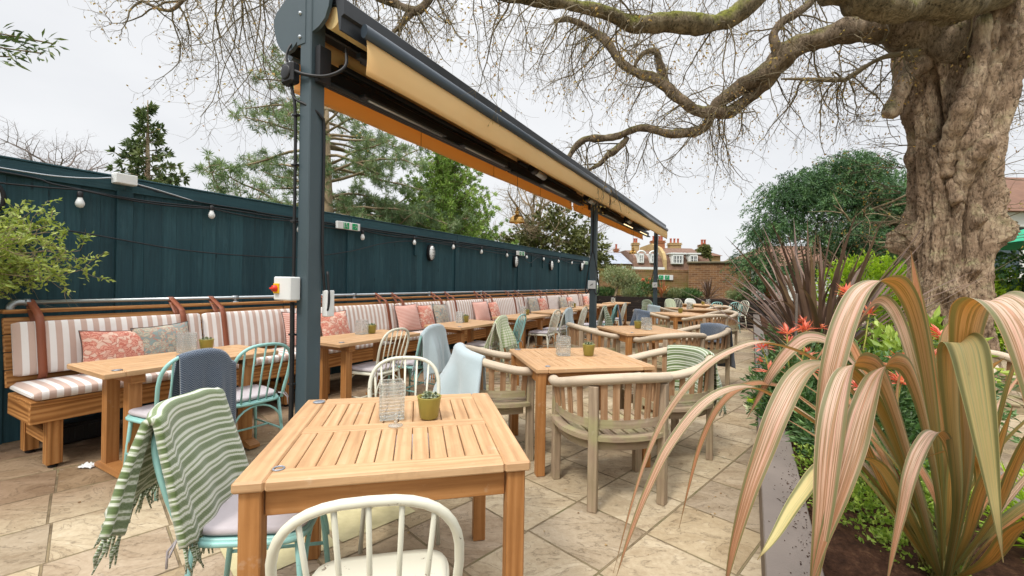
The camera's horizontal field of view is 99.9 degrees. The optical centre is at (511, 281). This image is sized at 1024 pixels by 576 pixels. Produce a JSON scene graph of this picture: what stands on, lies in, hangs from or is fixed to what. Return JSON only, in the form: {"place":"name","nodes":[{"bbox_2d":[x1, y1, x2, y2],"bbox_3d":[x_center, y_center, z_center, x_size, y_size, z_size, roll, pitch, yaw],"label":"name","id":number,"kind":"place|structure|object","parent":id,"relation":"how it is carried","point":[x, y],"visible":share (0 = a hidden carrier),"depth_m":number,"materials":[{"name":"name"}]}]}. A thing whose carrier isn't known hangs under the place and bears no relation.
{"place":"outdoors","nodes":[
{"label":"outdoors","id":0,"kind":"place"},
{"bbox_2d":[0,319,1023,575],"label":"patio","id":1,"kind":"structure","parent":0,"point":[52,519],"depth_m":2.46,"materials":[{"name":"stone"}]},
{"bbox_2d":[0,198,115,307],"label":"privet shrub","id":2,"kind":"object","parent":1,"relation":"on","point":[10,241],"visible":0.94,"depth_m":3.27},
{"bbox_2d":[0,301,295,467],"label":"fixed bench","id":3,"kind":"object","parent":1,"relation":"on","point":[41,420],"visible":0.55,"depth_m":3.21,"materials":[{"name":"brown wood"}]},
{"bbox_2d":[10,370,171,400],"bbox_3d":[-3.115,0.773,3.534,0.500,0.099,1.245,1,0,29],"label":"seat cushion","id":4,"kind":"object","parent":3,"relation":"on","point":[53,387],"visible":0.38,"depth_m":3.08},
{"bbox_2d":[11,297,201,378],"bbox_3d":[-3.389,0.434,3.691,0.348,0.580,1.225,1,0,29],"label":"back cushion","id":5,"kind":"object","parent":4,"relation":"on","point":[42,348],"visible":0.62,"depth_m":3.30,"materials":[{"name":"multicoloured fabric"}]},
{"bbox_2d":[78,330,143,374],"bbox_3d":[-3.231,0.561,3.535,0.152,0.346,0.484,-18,-11,24],"label":"scatter cushion","id":6,"kind":"object","parent":4,"relation":"on","point":[100,345],"visible":0.62,"depth_m":3.44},
{"bbox_2d":[130,321,193,354],"bbox_3d":[-3.075,0.554,3.815,0.152,0.366,0.444,-18,-4,24],"label":"scatter cushion","id":7,"kind":"object","parent":4,"relation":"on","point":[174,337],"visible":0.73,"depth_m":3.77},
{"bbox_2d":[236,346,340,368],"bbox_3d":[-2.495,0.783,4.646,0.500,0.099,1.300,1,0,29],"label":"seat cushion","id":8,"kind":"object","parent":3,"relation":"on","point":[268,359],"visible":0.22,"depth_m":4.38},
{"bbox_2d":[201,296,320,346],"bbox_3d":[-2.770,0.444,4.802,0.348,0.580,1.280,1,0,29],"label":"back cushion","id":9,"kind":"object","parent":8,"relation":"on","point":[222,327],"visible":0.53,"depth_m":4.49,"materials":[{"name":"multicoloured fabric"}]},
{"bbox_2d":[281,312,296,346],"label":"scatter cushion","id":10,"kind":"object","parent":8,"relation":"on","point":[286,319],"visible":0.28,"depth_m":4.79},
{"bbox_2d":[321,310,350,335],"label":"scatter cushion","id":11,"kind":"object","parent":8,"relation":"on","point":[337,323],"visible":0.66,"depth_m":5.31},
{"bbox_2d":[5,289,587,309],"bbox_3d":[-0.553,0.236,9.081,0.070,0.106,13.390,1,0,29],"label":"steel rail","id":12,"kind":"object","parent":3,"relation":"on","point":[12,305],"visible":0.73,"depth_m":4.23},
{"bbox_2d":[123,356,178,500],"bbox_3d":[-2.196,0.873,2.832,0.522,0.882,0.450,1,0,27],"label":"bow back chair","id":13,"kind":"object","parent":1,"relation":"on","point":[138,415],"visible":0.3,"depth_m":2.69,"materials":[{"name":"green paint"}]},
{"bbox_2d":[168,348,236,424],"bbox_3d":[-1.997,0.737,2.789,0.208,0.626,0.347,1,0,28],"label":"throw blanket","id":14,"kind":"object","parent":13,"relation":"on","point":[204,368],"visible":0.51,"depth_m":2.73,"materials":[{"name":"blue fabric"}]},
{"bbox_2d":[67,344,278,478],"bbox_3d":[-2.458,0.925,3.216,0.620,0.744,1.100,1,0,29],"label":"pedestal table","id":15,"kind":"object","parent":1,"relation":"on","point":[131,372],"visible":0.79,"depth_m":2.95,"materials":[{"name":"brown wood"}]},
{"bbox_2d":[151,430,329,575],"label":"bow back chair","id":16,"kind":"object","parent":1,"relation":"on","point":[220,529],"visible":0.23,"depth_m":1.50,"materials":[{"name":"green paint"}]},
{"bbox_2d":[91,387,248,575],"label":"throw blanket","id":17,"kind":"object","parent":16,"relation":"on","point":[204,463],"visible":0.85,"depth_m":1.49,"materials":[{"name":"green fabric"}]},
{"bbox_2d":[234,342,289,439],"bbox_3d":[-1.979,0.877,3.221,0.522,0.882,0.450,1,0,32],"label":"bow back chair","id":18,"kind":"object","parent":1,"relation":"on","point":[255,395],"visible":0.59,"depth_m":3.18,"materials":[{"name":"green paint"}]},
{"bbox_2d":[0,155,589,444],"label":"closeboard fence","id":19,"kind":"object","parent":1,"relation":"on","point":[134,270],"visible":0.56,"depth_m":4.69,"materials":[{"name":"wood"}]},
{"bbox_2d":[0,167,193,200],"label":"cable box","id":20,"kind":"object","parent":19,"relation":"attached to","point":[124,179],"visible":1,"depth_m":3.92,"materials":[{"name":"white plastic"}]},
{"bbox_2d":[0,171,582,263],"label":"power cables","id":21,"kind":"object","parent":19,"relation":"attached to","point":[43,180],"visible":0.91,"depth_m":4.75,"materials":[{"name":"black rubber"}]},
{"bbox_2d":[0,182,583,264],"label":"festoon lights","id":22,"kind":"object","parent":19,"relation":"attached to","point":[79,202],"visible":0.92,"depth_m":4.60,"materials":[{"name":"white rubber"}]},
{"bbox_2d":[220,506,414,575],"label":"paving slab","id":23,"kind":"structure","parent":1,"relation":"on","point":[348,524],"depth_m":2.35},
{"bbox_2d":[282,297,422,393],"bbox_3d":[-1.944,0.778,5.936,0.748,1.077,2.188,1,0,29],"label":"fixed bench","id":24,"kind":"object","parent":1,"relation":"on","point":[363,354],"visible":0.13,"depth_m":5.65,"materials":[{"name":"brown wood"}]},
{"bbox_2d":[355,336,418,349],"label":"seat cushion","id":25,"kind":"object","parent":24,"relation":"on","point":[371,344],"visible":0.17,"depth_m":5.43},
{"bbox_2d":[321,293,396,332],"bbox_3d":[-2.132,0.455,5.947,0.348,0.580,1.280,1,0,29],"label":"back cushion","id":26,"kind":"object","parent":25,"relation":"on","point":[381,315],"visible":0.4,"depth_m":6.00,"materials":[{"name":"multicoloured fabric"}]},
{"bbox_2d":[394,303,421,331],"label":"scatter cushion","id":27,"kind":"object","parent":25,"relation":"on","point":[408,317],"visible":0.93,"depth_m":6.45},
{"bbox_2d":[265,494,463,575],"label":"bow back chair","id":28,"kind":"object","parent":1,"relation":"on","point":[429,561],"visible":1,"depth_m":0.96,"materials":[{"name":"beige paint"}]},
{"bbox_2d":[319,329,419,399],"bbox_3d":[-1.575,0.939,4.555,0.620,0.744,1.100,1,0,29],"label":"pedestal table","id":29,"kind":"object","parent":1,"relation":"on","point":[345,344],"visible":0.71,"depth_m":4.29,"materials":[{"name":"brown wood"}]},
{"bbox_2d":[351,327,409,397],"bbox_3d":[-1.342,0.887,4.304,0.522,0.882,0.450,1,0,25],"label":"bow back chair","id":30,"kind":"object","parent":1,"relation":"on","point":[366,368],"visible":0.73,"depth_m":4.21,"materials":[{"name":"beige paint"}]},
{"bbox_2d":[231,393,530,575],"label":"square table","id":31,"kind":"object","parent":1,"relation":"on","point":[315,452],"visible":0.96,"depth_m":1.45,"materials":[{"name":"brown wood"}]},
{"bbox_2d":[417,391,441,419],"bbox_3d":[-0.361,0.534,1.875,0.105,0.116,0.105,1,0,0],"label":"succulent pot","id":32,"kind":"object","parent":31,"relation":"on","point":[428,404],"visible":1,"depth_m":1.84,"materials":[{"name":"ceramic"}]},
{"bbox_2d":[358,356,440,553],"bbox_3d":[-0.609,0.898,2.405,0.450,0.882,0.522,1,0,-12],"label":"bow back chair","id":33,"kind":"object","parent":1,"relation":"on","point":[369,393],"visible":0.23,"depth_m":2.59,"materials":[{"name":"beige paint"}]},
{"bbox_2d":[385,336,436,396],"bbox_3d":[-1.036,0.892,4.647,0.522,0.882,0.450,1,0,27],"label":"bow back chair","id":34,"kind":"object","parent":1,"relation":"on","point":[409,365],"visible":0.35,"depth_m":4.51,"materials":[{"name":"green paint"}]},
{"bbox_2d":[411,324,450,386],"bbox_3d":[-0.835,0.774,4.545,0.328,0.662,0.414,1,0,24],"label":"throw blanket","id":35,"kind":"object","parent":34,"relation":"on","point":[436,349],"visible":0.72,"depth_m":4.42,"materials":[{"name":"blue fabric"}]},
{"bbox_2d":[424,319,494,378],"bbox_3d":[-0.655,0.954,6.104,0.620,0.744,1.100,1,0,29],"label":"pedestal table","id":36,"kind":"object","parent":1,"relation":"on","point":[461,328],"visible":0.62,"depth_m":5.94,"materials":[{"name":"brown wood"}]},
{"bbox_2d":[408,294,510,343],"bbox_3d":[-0.873,0.796,7.857,0.748,1.077,2.188,1,0,29],"label":"fixed bench","id":37,"kind":"object","parent":1,"relation":"on","point":[480,334],"visible":0.09,"depth_m":7.59,"materials":[{"name":"brown wood"}]},
{"bbox_2d":[409,329,455,334],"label":"seat cushion","id":38,"kind":"object","parent":37,"relation":"on","point":[420,331],"visible":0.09,"depth_m":6.63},
{"bbox_2d":[391,292,448,327],"bbox_3d":[-1.507,0.465,7.069,0.348,0.580,1.230,1,0,29],"label":"back cushion","id":39,"kind":"object","parent":38,"relation":"on","point":[423,303],"visible":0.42,"depth_m":7.00,"materials":[{"name":"beige fabric"}]},
{"bbox_2d":[417,304,434,329],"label":"scatter cushion","id":40,"kind":"object","parent":38,"relation":"on","point":[426,314],"visible":0.72,"depth_m":6.78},
{"bbox_2d":[432,304,449,323],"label":"scatter cushion","id":41,"kind":"object","parent":38,"relation":"on","point":[440,313],"visible":0.78,"depth_m":7.10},
{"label":"seat cushion","id":42,"kind":"object","parent":37,"relation":"on","visible":0},
{"bbox_2d":[444,291,487,321],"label":"back cushion","id":43,"kind":"object","parent":42,"relation":"on","point":[457,309],"visible":0.67,"depth_m":7.84,"materials":[{"name":"beige fabric"}]},
{"bbox_2d":[472,301,490,320],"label":"scatter cushion","id":44,"kind":"object","parent":42,"relation":"on","point":[481,310],"visible":0.95,"depth_m":8.19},
{"bbox_2d":[269,0,667,421],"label":"butterfly awning","id":45,"kind":"object","parent":1,"relation":"on","point":[347,58],"visible":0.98,"depth_m":3.46,"materials":[{"name":"grey metal"}]},
{"bbox_2d":[466,324,500,362],"bbox_3d":[-0.365,0.902,6.016,0.522,0.882,0.450,1,0,23],"label":"bow back chair","id":46,"kind":"object","parent":1,"relation":"on","point":[481,344],"visible":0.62,"depth_m":5.91,"materials":[{"name":"beige paint"}]},
{"bbox_2d":[484,315,517,362],"bbox_3d":[-0.136,0.780,5.915,0.400,0.644,0.490,1,0,28],"label":"throw blanket","id":47,"kind":"object","parent":46,"relation":"on","point":[506,336],"visible":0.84,"depth_m":5.81,"materials":[{"name":"fabric"}]},
{"bbox_2d":[465,345,534,460],"bbox_3d":[-0.154,0.935,3.506,0.627,0.822,0.770,1,0,-12],"label":"curved armchair","id":48,"kind":"object","parent":1,"relation":"on","point":[509,397],"visible":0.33,"depth_m":3.22,"materials":[{"name":"brown wood"}]},
{"bbox_2d":[433,342,485,394],"bbox_3d":[-0.412,0.845,3.308,0.374,0.687,0.722,1,0,-25],"label":"throw blanket","id":49,"kind":"object","parent":48,"relation":"on","point":[461,372],"visible":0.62,"depth_m":3.23,"materials":[{"name":"blue fabric"}]},
{"bbox_2d":[484,293,551,337],"bbox_3d":[0.198,0.813,9.779,0.748,1.077,2.188,1,0,29],"label":"fixed bench","id":50,"kind":"object","parent":1,"relation":"on","point":[531,325],"visible":0.19,"depth_m":9.71,"materials":[{"name":"brown wood"}]},
{"bbox_2d":[492,313,550,351],"bbox_3d":[0.182,0.967,7.606,0.620,0.744,1.100,1,0,29],"label":"pedestal table","id":51,"kind":"object","parent":1,"relation":"on","point":[539,318],"visible":0.5,"depth_m":7.67,"materials":[{"name":"brown wood"}]},
{"bbox_2d":[527,309,560,348],"bbox_3d":[0.563,0.917,7.557,0.522,0.882,0.450,1,0,26],"label":"bow back chair","id":52,"kind":"object","parent":1,"relation":"on","point":[546,333],"visible":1,"depth_m":7.49,"materials":[{"name":"beige paint"}]},
{"bbox_2d":[67,0,1023,391],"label":"old tree","id":53,"kind":"object","parent":1,"relation":"on","point":[957,74],"visible":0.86,"depth_m":5.93,"materials":[{"name":"brown plant"}]},
{"bbox_2d":[531,309,577,347],"bbox_3d":[0.904,0.979,9.046,0.620,0.744,1.100,1,0,29],"label":"pedestal table","id":54,"kind":"object","parent":1,"relation":"on","point":[549,312],"visible":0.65,"depth_m":8.68,"materials":[{"name":"brown wood"}]},
{"bbox_2d":[531,292,584,327],"bbox_3d":[1.269,0.830,11.701,0.748,1.077,2.188,1,0,29],"label":"fixed bench","id":55,"kind":"object","parent":1,"relation":"on","point":[575,317],"visible":0.08,"depth_m":11.73,"materials":[{"name":"brown wood"}]},
{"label":"seat cushion","id":56,"kind":"object","parent":55,"relation":"on","visible":0},
{"bbox_2d":[538,289,562,309],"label":"back cushion","id":57,"kind":"object","parent":56,"relation":"on","point":[552,301],"visible":0.69,"depth_m":11.49,"materials":[{"name":"fabric"}]},
{"bbox_2d":[509,347,654,476],"bbox_3d":[0.506,0.978,3.491,0.900,0.756,0.900,1,0,-12],"label":"square table","id":58,"kind":"object","parent":1,"relation":"on","point":[543,364],"visible":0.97,"depth_m":3.15,"materials":[{"name":"brown wood"}]},
{"bbox_2d":[566,322,619,388],"bbox_3d":[1.046,0.954,5.716,0.627,0.822,0.770,1,0,-12],"label":"curved armchair","id":59,"kind":"object","parent":1,"relation":"on","point":[575,336],"visible":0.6,"depth_m":5.43,"materials":[{"name":"brown wood"}]},
{"bbox_2d":[548,372,672,513],"bbox_3d":[0.655,0.948,2.811,0.770,0.822,0.627,1,0,-12],"label":"curved armchair","id":60,"kind":"object","parent":1,"relation":"on","point":[594,429],"visible":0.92,"depth_m":2.57,"materials":[{"name":"brown wood"}]},
{"bbox_2d":[599,269,688,311],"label":"garden wall","id":61,"kind":"structure","parent":1,"relation":"on","point":[680,278],"depth_m":17.60,"materials":[{"name":"brick"}]},
{"bbox_2d":[597,325,691,355],"bbox_3d":[1.714,0.998,5.675,0.900,0.756,0.900,1,0,-12],"label":"square table","id":62,"kind":"object","parent":1,"relation":"on","point":[627,334],"visible":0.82,"depth_m":5.46,"materials":[{"name":"brown wood"}]},
{"bbox_2d":[632,310,669,350],"bbox_3d":[2.826,0.982,8.846,0.627,0.822,0.770,1,0,-12],"label":"curved armchair","id":63,"kind":"object","parent":1,"relation":"on","point":[667,323],"visible":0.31,"depth_m":8.53,"materials":[{"name":"brown wood"}]},
{"bbox_2d":[629,309,649,325],"bbox_3d":[2.574,0.846,8.668,0.320,0.585,0.435,1,0,-8],"label":"throw blanket","id":64,"kind":"object","parent":63,"relation":"on","point":[643,316],"visible":0.58,"depth_m":8.58,"materials":[{"name":"blue fabric"}]},
{"bbox_2d":[620,347,713,460],"bbox_3d":[1.264,0.957,3.504,0.627,0.822,0.770,1,0,-12],"label":"curved armchair","id":65,"kind":"object","parent":1,"relation":"on","point":[685,404],"visible":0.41,"depth_m":3.30,"materials":[{"name":"brown wood"}]},
{"bbox_2d":[667,345,726,415],"bbox_3d":[1.519,0.801,3.620,0.274,0.526,0.652,1,0,-18],"label":"throw blanket","id":66,"kind":"object","parent":65,"relation":"on","point":[680,357],"visible":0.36,"depth_m":3.60,"materials":[{"name":"green fabric"}]},
{"bbox_2d":[633,332,706,371],"bbox_3d":[1.859,0.967,5.001,0.770,0.822,0.627,1,0,-12],"label":"curved armchair","id":67,"kind":"object","parent":1,"relation":"on","point":[695,339],"visible":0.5,"depth_m":4.78,"materials":[{"name":"brown wood"}]},
{"bbox_2d":[652,312,713,331],"bbox_3d":[3.484,1.026,8.850,0.900,0.756,0.900,1,0,-12],"label":"square table","id":68,"kind":"object","parent":1,"relation":"on","point":[675,317],"visible":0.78,"depth_m":8.52,"materials":[{"name":"brown wood"}]},
{"bbox_2d":[597,295,793,327],"bbox_3d":[6.338,1.010,15.406,6.500,0.876,2.100,1,0,29],"label":"planter","id":69,"kind":"object","parent":1,"relation":"on","point":[636,302],"visible":0.06,"depth_m":14.63,"materials":[{"name":"wood"}]},
{"bbox_2d":[599,263,641,295],"bbox_3d":[4.089,0.234,16.076,1.698,1.915,1.115,1,0,0],"label":"olive tree","id":70,"kind":"object","parent":69,"relation":"in","point":[618,274],"visible":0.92,"depth_m":15.94,"materials":[{"name":"green plant"}]},
{"bbox_2d":[631,276,661,296],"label":"pieris shrub","id":71,"kind":"object","parent":69,"relation":"in","point":[645,284],"visible":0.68,"depth_m":15.40,"materials":[{"name":"green plant"}]},
{"bbox_2d":[673,324,730,385],"bbox_3d":[2.503,0.977,5.704,0.627,0.822,0.770,1,0,-12],"label":"curved armchair","id":72,"kind":"object","parent":1,"relation":"on","point":[717,346],"visible":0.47,"depth_m":5.45,"materials":[{"name":"brown wood"}]},
{"bbox_2d":[700,323,735,368],"bbox_3d":[2.773,0.861,5.807,0.262,0.605,0.649,1,0,-17],"label":"throw blanket","id":73,"kind":"object","parent":72,"relation":"on","point":[708,329],"visible":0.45,"depth_m":5.77,"materials":[{"name":"blue fabric"}]},
{"bbox_2d":[681,314,728,332],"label":"curved armchair","id":74,"kind":"object","parent":1,"relation":"on","point":[721,317],"visible":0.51,"depth_m":7.88,"materials":[{"name":"brown wood"}]},
{"bbox_2d":[687,261,737,297],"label":"brick store","id":75,"kind":"structure","parent":1,"relation":"on","point":[702,273],"depth_m":17.13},
{"bbox_2d":[700,310,737,351],"bbox_3d":[4.303,1.006,8.954,0.627,0.822,0.770,1,0,-12],"label":"curved armchair","id":76,"kind":"object","parent":1,"relation":"on","point":[732,324],"visible":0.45,"depth_m":8.75,"materials":[{"name":"brown wood"}]},
{"bbox_2d":[721,148,906,319],"bbox_3d":[10.600,-1.333,13.564,6.959,5.716,5.038,1,0,32],"label":"yew tree","id":77,"kind":"object","parent":1,"relation":"on","point":[813,192],"visible":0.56,"depth_m":13.13,"materials":[{"name":"green plant"}]},
{"bbox_2d":[753,314,1022,575],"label":"raised planter","id":78,"kind":"object","parent":1,"relation":"on","point":[780,557],"visible":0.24,"depth_m":1.71,"materials":[{"name":"concrete"}]},
{"bbox_2d":[760,316,1023,575],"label":"soil","id":79,"kind":"structure","parent":78,"relation":"in","point":[848,553],"depth_m":1.56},
{"bbox_2d":[743,342,821,392],"bbox_3d":[2.297,0.765,3.546,0.699,0.598,0.672,1,0,0],"label":"pieris shrub","id":80,"kind":"object","parent":79,"relation":"on","point":[807,349],"visible":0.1,"depth_m":3.61,"materials":[{"name":"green plant"}]},
{"bbox_2d":[739,320,852,427],"bbox_3d":[1.998,0.664,2.980,0.794,0.808,0.740,1,0,0],"label":"pieris shrub","id":81,"kind":"object","parent":79,"relation":"on","point":[788,364],"visible":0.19,"depth_m":3.02,"materials":[{"name":"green plant"}]},
{"bbox_2d":[613,252,1023,575],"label":"flax plant","id":82,"kind":"object","parent":79,"relation":"on","point":[960,441],"visible":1,"depth_m":0.99,"materials":[{"name":"multicoloured plant"}]},
{"bbox_2d":[744,374,925,479],"bbox_3d":[1.902,0.870,2.594,0.650,0.564,1.071,1,0,0],"label":"leafy shrub","id":83,"kind":"object","parent":79,"relation":"on","point":[808,393],"visible":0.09,"depth_m":2.72,"materials":[{"name":"green plant"}]},
{"bbox_2d":[785,411,900,489],"bbox_3d":[1.774,0.903,2.261,0.561,0.438,0.733,1,0,0],"label":"leafy shrub","id":84,"kind":"object","parent":79,"relation":"on","point":[802,440],"visible":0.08,"depth_m":2.30,"materials":[{"name":"green plant"}]},
{"bbox_2d":[691,211,1017,351],"bbox_3d":[3.365,0.096,4.704,2.851,1.812,2.665,1,0,0],"label":"flax plant","id":85,"kind":"object","parent":79,"relation":"on","point":[808,302],"visible":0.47,"depth_m":4.44,"materials":[{"name":"purple plant"}]},
{"bbox_2d":[809,282,908,412],"bbox_3d":[2.480,0.555,3.140,0.792,1.117,0.772,1,0,0],"label":"pieris shrub","id":86,"kind":"object","parent":79,"relation":"on","point":[845,289],"visible":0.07,"depth_m":3.16,"materials":[{"name":"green plant"}]},
{"bbox_2d":[810,351,929,472],"bbox_3d":[2.049,0.721,2.363,0.681,0.715,0.703,1,0,0],"label":"pieris shrub","id":87,"kind":"object","parent":79,"relation":"on","point":[912,424],"visible":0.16,"depth_m":2.27,"materials":[{"name":"green plant"}]},
{"bbox_2d":[807,475,971,575],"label":"ground cover","id":88,"kind":"object","parent":79,"relation":"on","point":[886,535],"visible":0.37,"depth_m":1.70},
{"bbox_2d":[792,442,1023,537],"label":"ground cover","id":89,"kind":"object","parent":79,"relation":"on","point":[926,491],"visible":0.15,"depth_m":1.99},
{"bbox_2d":[858,305,1014,411],"bbox_3d":[3.278,0.683,3.484,0.972,1.013,1.327,1,0,37],"label":"leafy shrub","id":90,"kind":"object","parent":79,"relation":"on","point":[889,333],"visible":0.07,"depth_m":3.40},
{"bbox_2d":[889,324,1022,442],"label":"pieris shrub","id":91,"kind":"object","parent":79,"relation":"on","point":[997,385],"visible":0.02,"depth_m":2.62,"materials":[{"name":"green plant"}]},
{"bbox_2d":[968,461,1023,558],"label":"grassy clump","id":92,"kind":"object","parent":79,"relation":"on","point":[1020,495],"visible":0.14,"depth_m":1.62,"materials":[{"name":"green plant"}]},
{"bbox_2d":[815,248,1023,351],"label":"lime hedge","id":93,"kind":"object","parent":1,"relation":"on","point":[877,272],"visible":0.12,"depth_m":8.90,"materials":[{"name":"green plant"}]},
{"bbox_2d":[991,350,1023,432],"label":"curved armchair","id":94,"kind":"object","parent":1,"relation":"on","point":[1015,401],"visible":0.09,"depth_m":3.65,"materials":[{"name":"brown wood"}]},
{"bbox_2d":[995,247,1023,351],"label":"laurel shrub","id":95,"kind":"object","parent":1,"relation":"on","point":[1012,258],"visible":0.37,"depth_m":8.74,"materials":[{"name":"green plant"}]},
{"bbox_2d":[1000,229,1023,249],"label":"green parasol","id":96,"kind":"object","parent":1,"relation":"on","point":[1016,243],"visible":0.34,"depth_m":9.28,"materials":[{"name":"fabric"}]},
{"bbox_2d":[0,0,1023,284],"label":"sky","id":97,"kind":"structure","parent":0,"point":[74,93],"materials":[{"name":"white"}]},
{"bbox_2d":[601,244,631,268],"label":"slate house","id":98,"kind":"structure","parent":0,"point":[620,258],"depth_m":43.97,"materials":[{"name":"grey stone"}]},
{"bbox_2d":[864,177,1023,316],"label":"pub building","id":99,"kind":"structure","parent":0,"point":[1016,197],"depth_m":15.30,"materials":[{"name":"orange brick"}]},
{"label":"ground","id":100,"kind":"structure","parent":0,"visible":0},
{"bbox_2d":[0,22,68,70],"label":"cedar tree","id":101,"kind":"object","parent":100,"relation":"on","point":[12,37],"visible":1,"depth_m":11.76,"materials":[{"name":"green plant"}]},
{"bbox_2d":[0,116,117,173],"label":"bare tree","id":102,"kind":"object","parent":100,"relation":"on","point":[30,154],"visible":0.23,"depth_m":17.68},
{"bbox_2d":[104,100,190,186],"bbox_3d":[-13.841,-2.881,16.346,5.292,8.018,4.478,1,0,0],"label":"conifer tree","id":103,"kind":"object","parent":100,"relation":"on","point":[135,157],"visible":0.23,"depth_m":16.22,"materials":[{"name":"green plant"}]},
{"bbox_2d":[189,43,460,233],"bbox_3d":[-5.760,-3.173,14.363,7.890,8.892,8.837,1,0,-34],"label":"pine tree","id":104,"kind":"object","parent":100,"relation":"on","point":[368,162],"visible":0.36,"depth_m":13.60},
{"bbox_2d":[326,186,475,229],"bbox_3d":[-4.634,-1.180,16.827,7.798,4.942,8.729,1,0,-23],"label":"pine tree","id":105,"kind":"object","parent":100,"relation":"on","point":[349,203],"visible":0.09,"depth_m":14.60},
{"bbox_2d":[390,152,518,244],"bbox_3d":[-2.561,-2.180,17.362,6.306,6.980,6.125,1,0,0],"label":"conifer tree","id":106,"kind":"object","parent":100,"relation":"on","point":[446,172],"visible":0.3,"depth_m":16.53,"materials":[{"name":"green plant"}]},
{"bbox_2d":[485,141,616,282],"bbox_3d":[1.304,-2.505,20.433,6.110,7.761,5.425,1,0,-26],"label":"bare tree","id":107,"kind":"object","parent":100,"relation":"on","point":[577,242],"visible":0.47,"depth_m":19.45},
{"bbox_2d":[619,236,666,269],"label":"brick house","id":108,"kind":"structure","parent":100,"relation":"on","point":[643,258],"depth_m":42.63,"materials":[{"name":"brown brick"}]},
{"bbox_2d":[663,238,712,269],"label":"brick house","id":109,"kind":"structure","parent":100,"relation":"on","point":[678,257],"depth_m":42.65,"materials":[{"name":"brown brick"}]},
{"bbox_2d":[735,246,845,303],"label":"white house","id":110,"kind":"structure","parent":100,"relation":"on","point":[784,260],"depth_m":35.73,"materials":[{"name":"red tile"}]},
{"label":"seat cushion","id":111,"kind":"object","parent":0,"visible":0},
{"bbox_2d":[482,290,519,317],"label":"back cushion","id":112,"kind":"object","parent":111,"relation":"on","point":[508,306],"visible":0.73,"depth_m":9.33,"materials":[{"name":"beige fabric"}]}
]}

